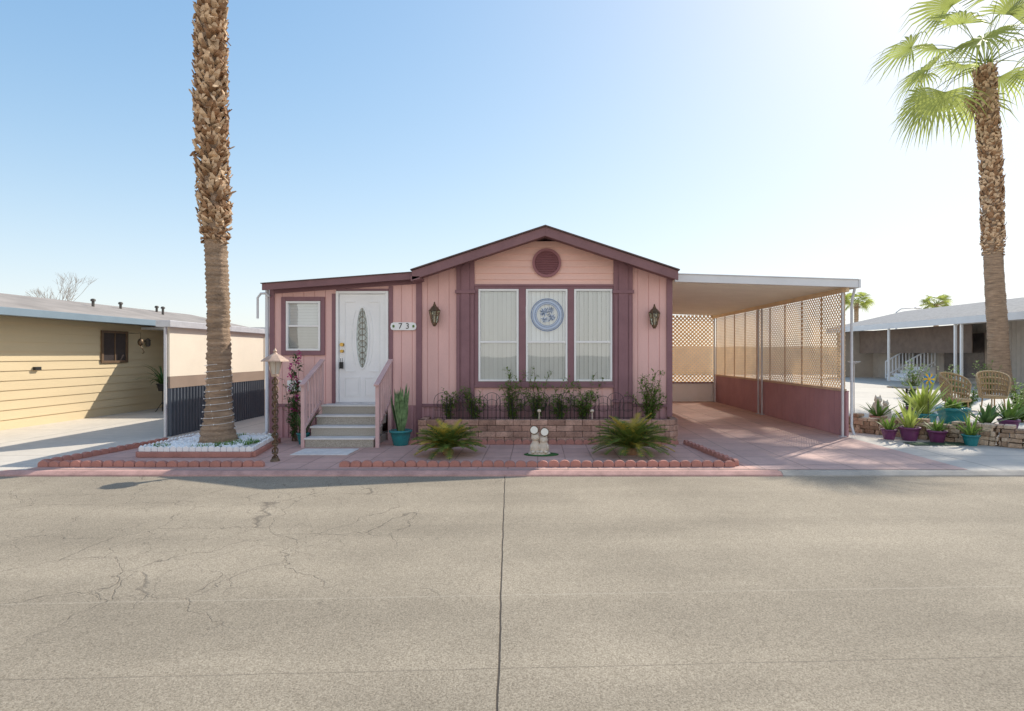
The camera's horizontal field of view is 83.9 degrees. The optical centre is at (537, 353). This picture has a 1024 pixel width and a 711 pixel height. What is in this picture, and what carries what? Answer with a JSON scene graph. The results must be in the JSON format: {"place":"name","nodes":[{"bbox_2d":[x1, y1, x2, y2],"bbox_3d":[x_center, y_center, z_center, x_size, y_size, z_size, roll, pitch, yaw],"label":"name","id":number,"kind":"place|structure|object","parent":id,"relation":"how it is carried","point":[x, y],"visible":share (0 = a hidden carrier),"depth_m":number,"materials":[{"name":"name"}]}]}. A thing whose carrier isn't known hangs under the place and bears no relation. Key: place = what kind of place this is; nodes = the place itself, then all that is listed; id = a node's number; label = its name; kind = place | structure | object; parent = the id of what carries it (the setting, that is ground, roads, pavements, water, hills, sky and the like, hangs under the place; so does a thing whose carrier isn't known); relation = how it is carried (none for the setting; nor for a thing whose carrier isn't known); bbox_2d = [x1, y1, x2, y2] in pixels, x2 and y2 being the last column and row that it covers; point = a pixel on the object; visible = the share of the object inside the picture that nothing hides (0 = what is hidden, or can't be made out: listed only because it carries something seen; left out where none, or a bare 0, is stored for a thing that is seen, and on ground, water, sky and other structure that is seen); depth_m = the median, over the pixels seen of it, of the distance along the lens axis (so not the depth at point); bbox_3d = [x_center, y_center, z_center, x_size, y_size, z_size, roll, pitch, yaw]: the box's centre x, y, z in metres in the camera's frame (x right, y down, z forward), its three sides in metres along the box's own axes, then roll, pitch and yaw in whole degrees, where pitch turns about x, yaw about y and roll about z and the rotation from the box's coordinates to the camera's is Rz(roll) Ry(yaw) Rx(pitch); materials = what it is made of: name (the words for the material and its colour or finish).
{"place":"outdoors","nodes":[
{"label":"outdoors","id":0,"kind":"place"},
{"bbox_2d":[0,293,264,429],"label":"neighbouring house","id":1,"kind":"structure","parent":0,"point":[62,360],"depth_m":13.43,"materials":[{"name":"beige wood"}]},
{"bbox_2d":[101,330,127,362],"bbox_3d":[-10.865,-0.180,14.610,0.030,0.820,0.920,0,0,0],"label":"window","id":2,"kind":"structure","parent":1,"relation":"in","point":[114,344],"depth_m":14.60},
{"bbox_2d":[137,333,144,353],"bbox_3d":[-10.649,-0.275,15.100,0.422,0.566,0.140,0,0,0],"label":"wall ornament","id":3,"kind":"object","parent":1,"relation":"attached to","point":[140,341],"depth_m":15.07,"materials":[{"name":"brown metal"}]},
{"bbox_2d":[30,438,759,468],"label":"patio","id":4,"kind":"structure","parent":0,"point":[387,449],"depth_m":8.49,"materials":[{"name":"concrete"}]},
{"bbox_2d":[41,437,168,461],"bbox_3d":[-6.679,1.501,8.925,0.071,0.088,2.172,0,0,10],"label":"garden edging","id":5,"kind":"object","parent":4,"relation":"on","point":[74,456],"visible":0.84,"depth_m":8.75,"materials":[{"name":"brick"}]},
{"bbox_2d":[38,460,264,466],"bbox_3d":[-5.295,1.500,7.800,3.082,0.090,0.071,0,0,0],"label":"garden edging","id":6,"kind":"object","parent":4,"relation":"on","point":[143,463],"visible":1,"depth_m":7.77,"materials":[{"name":"brick"}]},
{"bbox_2d":[136,432,280,457],"bbox_3d":[-5.141,1.443,9.235,1.817,0.205,1.530,0,0,0],"label":"palm planter","id":7,"kind":"object","parent":4,"relation":"on","point":[247,445],"visible":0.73,"depth_m":8.52,"materials":[{"name":"stone"}]},
{"bbox_2d":[189,0,238,442],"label":"palm tree","id":8,"kind":"object","parent":7,"relation":"in","point":[210,83],"visible":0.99,"depth_m":9.05,"materials":[{"name":"brown plant"}]},
{"bbox_2d":[200,364,235,428],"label":"string lights","id":9,"kind":"object","parent":8,"relation":"attached to","point":[217,397],"visible":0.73,"depth_m":9.03,"materials":[{"name":"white paint"}]},
{"bbox_2d":[261,348,288,461],"bbox_3d":[-3.790,0.735,8.200,0.370,1.630,0.370,0,0,-23],"label":"garden lamp post","id":10,"kind":"object","parent":4,"relation":"on","point":[275,360],"visible":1,"depth_m":8.17,"materials":[{"name":"brown metal"}]},
{"bbox_2d":[279,350,304,441],"bbox_3d":[-4.324,0.743,10.071,0.461,1.621,0.335,0,0,33],"label":"flowering plant","id":11,"kind":"object","parent":4,"relation":"on","point":[294,399],"visible":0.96,"depth_m":10.04,"materials":[{"name":"green plant"}]},
{"bbox_2d":[287,412,318,444],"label":"potted plant","id":12,"kind":"object","parent":4,"relation":"on","point":[298,434],"visible":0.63,"depth_m":9.70,"materials":[{"name":"green plant"}]},
{"bbox_2d":[290,448,358,454],"bbox_3d":[-3.340,1.539,8.940,0.880,0.012,0.560,0,0,0],"label":"doormat","id":13,"kind":"object","parent":4,"relation":"on","point":[326,451],"visible":1,"depth_m":8.93,"materials":[{"name":"grey fabric"}]},
{"bbox_2d":[299,359,392,447],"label":"entry steps","id":14,"kind":"structure","parent":4,"relation":"on","point":[349,425],"depth_m":9.76,"materials":[{"name":"pink paint"}]},
{"bbox_2d":[389,386,411,445],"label":"potted snake plant","id":15,"kind":"object","parent":4,"relation":"on","point":[400,434],"visible":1,"depth_m":9.55,"materials":[{"name":"green plant"}]},
{"bbox_2d":[410,418,485,459],"bbox_3d":[-1.370,1.275,8.706,1.171,0.550,1.174,0,0,0],"label":"sago palm","id":16,"kind":"object","parent":4,"relation":"on","point":[445,439],"visible":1,"depth_m":8.58,"materials":[{"name":"green plant"}]},
{"bbox_2d":[339,460,734,466],"bbox_3d":[-0.010,1.500,7.800,5.412,0.090,0.072,0,0,0],"label":"garden edging","id":17,"kind":"object","parent":4,"relation":"on","point":[544,463],"visible":1,"depth_m":7.77,"materials":[{"name":"brick"}]},
{"bbox_2d":[524,452,558,455],"bbox_3d":[0.050,1.538,8.720,0.540,0.013,0.324,0,0,0],"label":"garden mat","id":18,"kind":"object","parent":4,"relation":"on","point":[550,454],"visible":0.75,"depth_m":8.66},
{"bbox_2d":[528,425,549,454],"bbox_3d":[0.020,1.321,8.745,0.340,0.449,0.249,0,0,0],"label":"garden statue","id":19,"kind":"object","parent":18,"relation":"on","point":[538,448],"visible":0.99,"depth_m":8.69,"materials":[{"name":"beige stone"}]},
{"bbox_2d":[409,439,678,444],"bbox_3d":[0.100,1.500,9.720,4.592,0.090,0.072,0,0,0],"label":"garden edging","id":20,"kind":"object","parent":4,"relation":"on","point":[551,441],"visible":0.52,"depth_m":9.69,"materials":[{"name":"brick"}]},
{"bbox_2d":[418,416,677,442],"bbox_3d":[0.201,1.343,10.131,4.569,0.399,0.577,0,0,0],"label":"brick planter","id":21,"kind":"object","parent":4,"relation":"on","point":[514,429],"visible":0.59,"depth_m":9.85,"materials":[{"name":"brick"}]},
{"bbox_2d":[440,387,464,418],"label":"shrub","id":22,"kind":"object","parent":21,"relation":"on","point":[449,412],"visible":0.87,"depth_m":10.21,"materials":[{"name":"green plant"}]},
{"bbox_2d":[460,386,485,418],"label":"shrub","id":23,"kind":"object","parent":21,"relation":"on","point":[469,405],"visible":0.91,"depth_m":10.19,"materials":[{"name":"green plant"}]},
{"bbox_2d":[498,367,530,419],"bbox_3d":[-0.369,0.711,10.201,0.737,0.965,0.489,0,0,0],"label":"shrub","id":24,"kind":"object","parent":21,"relation":"on","point":[511,411],"visible":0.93,"depth_m":10.17,"materials":[{"name":"green plant"}]},
{"bbox_2d":[434,392,636,419],"bbox_3d":[-0.050,0.948,10.120,3.608,0.524,0.008,0,0,0],"label":"wire border fence","id":25,"kind":"object","parent":21,"relation":"on","point":[537,417],"visible":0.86,"depth_m":10.12,"materials":[{"name":"metal"}]},
{"bbox_2d":[521,367,552,418],"bbox_3d":[-0.025,0.717,10.209,0.597,1.008,0.382,0,0,0],"label":"shrub","id":26,"kind":"object","parent":21,"relation":"on","point":[538,400],"visible":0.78,"depth_m":10.19,"materials":[{"name":"green plant"}]},
{"bbox_2d":[548,375,575,418],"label":"shrub","id":27,"kind":"object","parent":21,"relation":"on","point":[559,406],"visible":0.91,"depth_m":10.17,"materials":[{"name":"green plant"}]},
{"bbox_2d":[566,375,604,418],"bbox_3d":[0.856,0.763,10.190,0.774,0.861,0.601,0,0,0],"label":"shrub","id":28,"kind":"object","parent":21,"relation":"on","point":[590,404],"visible":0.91,"depth_m":10.18,"materials":[{"name":"green plant"}]},
{"bbox_2d":[625,368,666,418],"bbox_3d":[1.965,0.725,10.230,0.678,0.938,0.626,0,0,41],"label":"shrub","id":29,"kind":"object","parent":21,"relation":"on","point":[651,406],"visible":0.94,"depth_m":10.16,"materials":[{"name":"green plant"}]},
{"bbox_2d":[587,412,675,457],"bbox_3d":[1.429,1.222,8.739,1.370,0.655,1.424,0,0,0],"label":"sago palm","id":30,"kind":"object","parent":4,"relation":"on","point":[631,438],"visible":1,"depth_m":8.60,"materials":[{"name":"green plant"}]},
{"bbox_2d":[683,440,738,465],"bbox_3d":[2.635,1.500,8.795,0.071,0.090,1.916,0,0,-7],"label":"garden edging","id":31,"kind":"object","parent":4,"relation":"on","point":[714,453],"visible":0.92,"depth_m":8.64,"materials":[{"name":"brick"}]},
{"bbox_2d":[0,476,1023,710],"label":"road","id":32,"kind":"structure","parent":0,"point":[511,593],"depth_m":3.80,"materials":[{"name":"grey asphalt"}]},
{"bbox_2d":[0,470,782,475],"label":"kerb","id":33,"kind":"structure","parent":32,"relation":"on","point":[390,473],"depth_m":7.46,"materials":[{"name":"red paint"}]},
{"bbox_2d":[779,470,1023,475],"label":"kerb","id":34,"kind":"structure","parent":32,"relation":"on","point":[902,472],"depth_m":7.48,"materials":[{"name":"concrete"}]},
{"bbox_2d":[0,374,1023,469],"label":"lot pavement","id":35,"kind":"structure","parent":0,"point":[25,448],"depth_m":10.42,"materials":[{"name":"concrete"}]},
{"bbox_2d":[26,273,96,300],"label":"bare tree","id":36,"kind":"object","parent":35,"relation":"on","point":[66,291],"visible":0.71,"depth_m":50.42,"materials":[{"name":"grey plant"}]},
{"bbox_2d":[135,366,171,411],"bbox_3d":[-10.097,0.880,15.239,1.321,1.351,1.239,0,0,0],"label":"hanging plant","id":37,"kind":"object","parent":35,"relation":"on","point":[160,381],"visible":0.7,"depth_m":15.23,"materials":[{"name":"green plant"}]},
{"bbox_2d":[156,320,264,436],"bbox_3d":[-6.925,0.465,14.500,0.270,2.170,8.000,0,0,0],"label":"panel fence","id":38,"kind":"object","parent":35,"relation":"on","point":[185,347],"visible":0.38,"depth_m":11.49,"materials":[{"name":"white metal"}]},
{"bbox_2d":[256,225,679,437],"bbox_3d":[-1.331,-0.367,16.628,7.682,3.835,13.145,0,0,0],"label":"mobile home","id":39,"kind":"object","parent":35,"relation":"on","point":[543,300],"visible":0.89,"depth_m":10.49,"materials":[{"name":"pink wood"}]},
{"bbox_2d":[286,301,319,350],"bbox_3d":[-4.325,-0.515,10.532,0.630,0.910,0.135,0,0,0],"label":"window","id":40,"kind":"structure","parent":39,"relation":"in","point":[302,317],"depth_m":10.53,"materials":[{"name":"white glass"}]},
{"bbox_2d":[335,294,384,402],"bbox_3d":[-3.239,-0.091,10.475,0.963,2.022,0.130,0,0,0],"label":"door","id":41,"kind":"structure","parent":39,"relation":"in","point":[361,316],"depth_m":10.49,"materials":[{"name":"white paint"}]},
{"bbox_2d":[478,289,518,380],"bbox_3d":[-0.727,-0.345,10.532,0.739,1.699,0.135,0,0,0],"label":"window","id":42,"kind":"structure","parent":39,"relation":"in","point":[498,309],"depth_m":10.54,"materials":[{"name":"white glass"}]},
{"bbox_2d":[526,289,566,380],"bbox_3d":[0.160,-0.345,10.532,0.764,1.699,0.135,0,0,0],"label":"window","id":43,"kind":"structure","parent":39,"relation":"in","point":[546,309],"depth_m":10.54,"materials":[{"name":"white glass"}]},
{"bbox_2d":[574,289,611,380],"bbox_3d":[1.015,-0.345,10.532,0.701,1.699,0.135,0,0,0],"label":"window","id":44,"kind":"structure","parent":39,"relation":"in","point":[592,307],"depth_m":10.54,"materials":[{"name":"white glass"}]},
{"bbox_2d":[672,347,836,373],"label":"boundary wall","id":45,"kind":"structure","parent":35,"relation":"on","point":[755,359],"depth_m":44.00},
{"bbox_2d":[845,291,874,321],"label":"palm tree","id":46,"kind":"object","parent":35,"relation":"on","point":[865,303],"visible":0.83,"depth_m":59.79,"materials":[{"name":"green plant"}]},
{"bbox_2d":[869,395,885,417],"bbox_3d":[7.797,1.240,12.974,0.435,0.620,0.443,0,0,0],"label":"cat statue","id":47,"kind":"object","parent":35,"relation":"on","point":[876,398],"visible":0.41,"depth_m":12.93,"materials":[{"name":"beige stone"}]},
{"bbox_2d":[860,400,896,417],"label":"potted agave","id":48,"kind":"object","parent":35,"relation":"on","point":[879,408],"visible":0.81,"depth_m":12.13,"materials":[{"name":"plant"}]},
{"bbox_2d":[882,400,891,418],"bbox_3d":[8.088,1.302,13.179,0.348,0.496,0.354,0,0,0],"label":"cat statue","id":49,"kind":"object","parent":35,"relation":"on","point":[885,404],"visible":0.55,"depth_m":13.09,"materials":[{"name":"beige stone"}]},
{"bbox_2d":[877,414,903,439],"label":"potted plant","id":50,"kind":"object","parent":35,"relation":"on","point":[889,431],"visible":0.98,"depth_m":10.26,"materials":[{"name":"green plant"}]},
{"bbox_2d":[887,386,925,413],"bbox_3d":[9.200,1.187,14.200,0.860,0.734,0.860,0,0,0],"label":"patio table","id":51,"kind":"object","parent":35,"relation":"on","point":[906,388],"visible":0.56,"depth_m":14.17,"materials":[{"name":"metal"}]},
{"bbox_2d":[895,307,921,328],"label":"street lamp","id":52,"kind":"object","parent":35,"relation":"on","point":[909,308],"visible":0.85,"depth_m":49.95,"materials":[{"name":"grey metal"}]},
{"bbox_2d":[891,397,931,440],"bbox_3d":[6.693,1.158,10.209,0.803,0.784,0.677,0,0,19],"label":"potted plant","id":53,"kind":"object","parent":35,"relation":"on","point":[909,430],"visible":1,"depth_m":10.13,"materials":[{"name":"green plant"}]},
{"bbox_2d":[895,384,929,410],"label":"potted agave","id":54,"kind":"object","parent":35,"relation":"on","point":[906,407],"visible":0.25,"depth_m":13.59,"materials":[{"name":"plant"}]},
{"bbox_2d":[896,360,929,394],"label":"shrub","id":55,"kind":"object","parent":35,"relation":"on","point":[913,382],"visible":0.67,"depth_m":20.52,"materials":[{"name":"green plant"}]},
{"bbox_2d":[923,373,934,418],"bbox_3d":[7.750,0.960,11.279,0.260,1.180,0.056,0,0,0],"label":"garden pinwheel","id":56,"kind":"object","parent":35,"relation":"on","point":[929,377],"visible":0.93,"depth_m":11.27,"materials":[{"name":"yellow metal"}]},
{"bbox_2d":[891,375,966,422],"bbox_3d":[7.896,0.988,11.665,1.340,1.124,1.351,0,0,0],"label":"potted agave","id":57,"kind":"object","parent":35,"relation":"on","point":[919,400],"visible":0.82,"depth_m":11.45,"materials":[{"name":"plant"}]},
{"bbox_2d":[903,442,964,444],"bbox_3d":[6.850,1.540,9.750,1.000,0.007,0.300,0,0,0],"label":"garden mat","id":58,"kind":"object","parent":35,"relation":"on","point":[936,443],"visible":0.93,"depth_m":9.75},
{"bbox_2d":[849,413,1023,448],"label":"stone wall","id":59,"kind":"structure","parent":35,"relation":"on","point":[992,436],"depth_m":9.92,"materials":[{"name":"beige stone"}]},
{"bbox_2d":[921,418,951,442],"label":"potted plant","id":60,"kind":"object","parent":35,"relation":"on","point":[938,433],"visible":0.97,"depth_m":9.88,"materials":[{"name":"green plant"}]},
{"bbox_2d":[919,294,953,325],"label":"palm tree","id":61,"kind":"object","parent":35,"relation":"on","point":[945,301],"visible":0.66,"depth_m":59.73,"materials":[{"name":"green plant"}]},
{"bbox_2d":[862,0,1023,392],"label":"palm tree","id":62,"kind":"object","parent":35,"relation":"on","point":[984,104],"visible":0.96,"depth_m":22.66,"materials":[{"name":"green plant"}]},
{"bbox_2d":[936,365,962,388],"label":"shrub","id":63,"kind":"object","parent":35,"relation":"on","point":[949,375],"visible":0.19,"depth_m":21.49,"materials":[{"name":"green plant"}]},
{"bbox_2d":[935,396,970,424],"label":"potted agave","id":64,"kind":"object","parent":35,"relation":"on","point":[950,413],"visible":0.87,"depth_m":11.85,"materials":[{"name":"ceramic"}]},
{"bbox_2d":[938,372,971,417],"bbox_3d":[10.301,0.999,14.032,0.748,1.105,0.674,0,0,0],"label":"wicker chair","id":65,"kind":"object","parent":35,"relation":"on","point":[945,380],"visible":0.89,"depth_m":14.11,"materials":[{"name":"brown wicker"}]},
{"bbox_2d":[953,381,980,408],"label":"shrub","id":66,"kind":"object","parent":35,"relation":"on","point":[972,398],"visible":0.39,"depth_m":15.74,"materials":[{"name":"green plant"}]},
{"bbox_2d":[954,413,990,445],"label":"potted plant","id":67,"kind":"object","parent":35,"relation":"on","point":[970,436],"visible":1,"depth_m":9.57,"materials":[{"name":"green plant"}]},
{"bbox_2d":[956,403,1011,423],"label":"potted agave","id":68,"kind":"object","parent":35,"relation":"on","point":[989,415],"visible":0.56,"depth_m":10.50,"materials":[{"name":"plant"}]},
{"bbox_2d":[971,360,1002,393],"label":"shrub","id":69,"kind":"object","parent":35,"relation":"on","point":[986,374],"visible":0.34,"depth_m":21.81,"materials":[{"name":"green plant"}]},
{"bbox_2d":[975,370,1010,411],"bbox_3d":[12.001,0.999,15.035,0.744,1.106,0.680,0,0,0],"label":"wicker chair","id":70,"kind":"object","parent":35,"relation":"on","point":[1006,385],"visible":0.98,"depth_m":15.14,"materials":[{"name":"brown wicker"}]},
{"bbox_2d":[982,396,1023,428],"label":"potted agave","id":71,"kind":"object","parent":35,"relation":"on","point":[1013,413],"visible":0.77,"depth_m":11.18,"materials":[{"name":"plant"}]},
{"bbox_2d":[999,377,1023,407],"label":"shrub","id":72,"kind":"object","parent":35,"relation":"on","point":[1012,394],"visible":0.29,"depth_m":15.66,"materials":[{"name":"green plant"}]},
{"bbox_2d":[1005,393,1023,421],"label":"shrub","id":73,"kind":"object","parent":35,"relation":"on","point":[1021,418],"visible":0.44,"depth_m":12.86,"materials":[{"name":"green plant"}]},
{"bbox_2d":[1005,385,1023,406],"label":"shrub","id":74,"kind":"object","parent":35,"relation":"on","point":[1016,397],"visible":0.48,"depth_m":14.38,"materials":[{"name":"green plant"}]},
{"bbox_2d":[0,0,1023,346],"label":"sky","id":75,"kind":"structure","parent":0,"point":[723,137],"materials":[{"name":"blue"}]},
{"bbox_2d":[672,401,964,468],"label":"driveway","id":76,"kind":"structure","parent":0,"point":[754,439],"depth_m":9.80,"materials":[{"name":"pink concrete"}]},
{"bbox_2d":[672,273,860,436],"bbox_3d":[4.192,0.035,14.540,3.416,3.020,8.320,0,0,0],"label":"carport","id":77,"kind":"object","parent":76,"relation":"on","point":[821,406],"visible":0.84,"depth_m":13.11,"materials":[{"name":"metal"}]},
{"bbox_2d":[848,361,860,412],"bbox_3d":[7.000,0.858,12.600,0.260,1.385,0.260,0,0,0],"label":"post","id":78,"kind":"object","parent":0,"point":[854,362],"visible":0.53,"depth_m":12.59,"materials":[{"name":"grey metal"}]},
{"bbox_2d":[826,297,1023,386],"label":"neighbouring house","id":79,"kind":"structure","parent":0,"point":[890,351],"depth_m":31.51,"materials":[{"name":"grey"}]},
{"bbox_2d":[898,353,930,365],"bbox_3d":[22.335,-0.225,33.850,0.110,1.810,2.860,0,0,0],"label":"stair railing","id":80,"kind":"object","parent":79,"relation":"in","point":[914,354],"depth_m":33.58,"materials":[{"name":"white metal"}]},
{"bbox_2d":[944,331,986,379],"bbox_3d":[22.335,0.100,29.800,0.110,2.460,2.960,0,0,0],"label":"window","id":81,"kind":"structure","parent":79,"relation":"in","point":[979,338],"depth_m":29.10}
]}

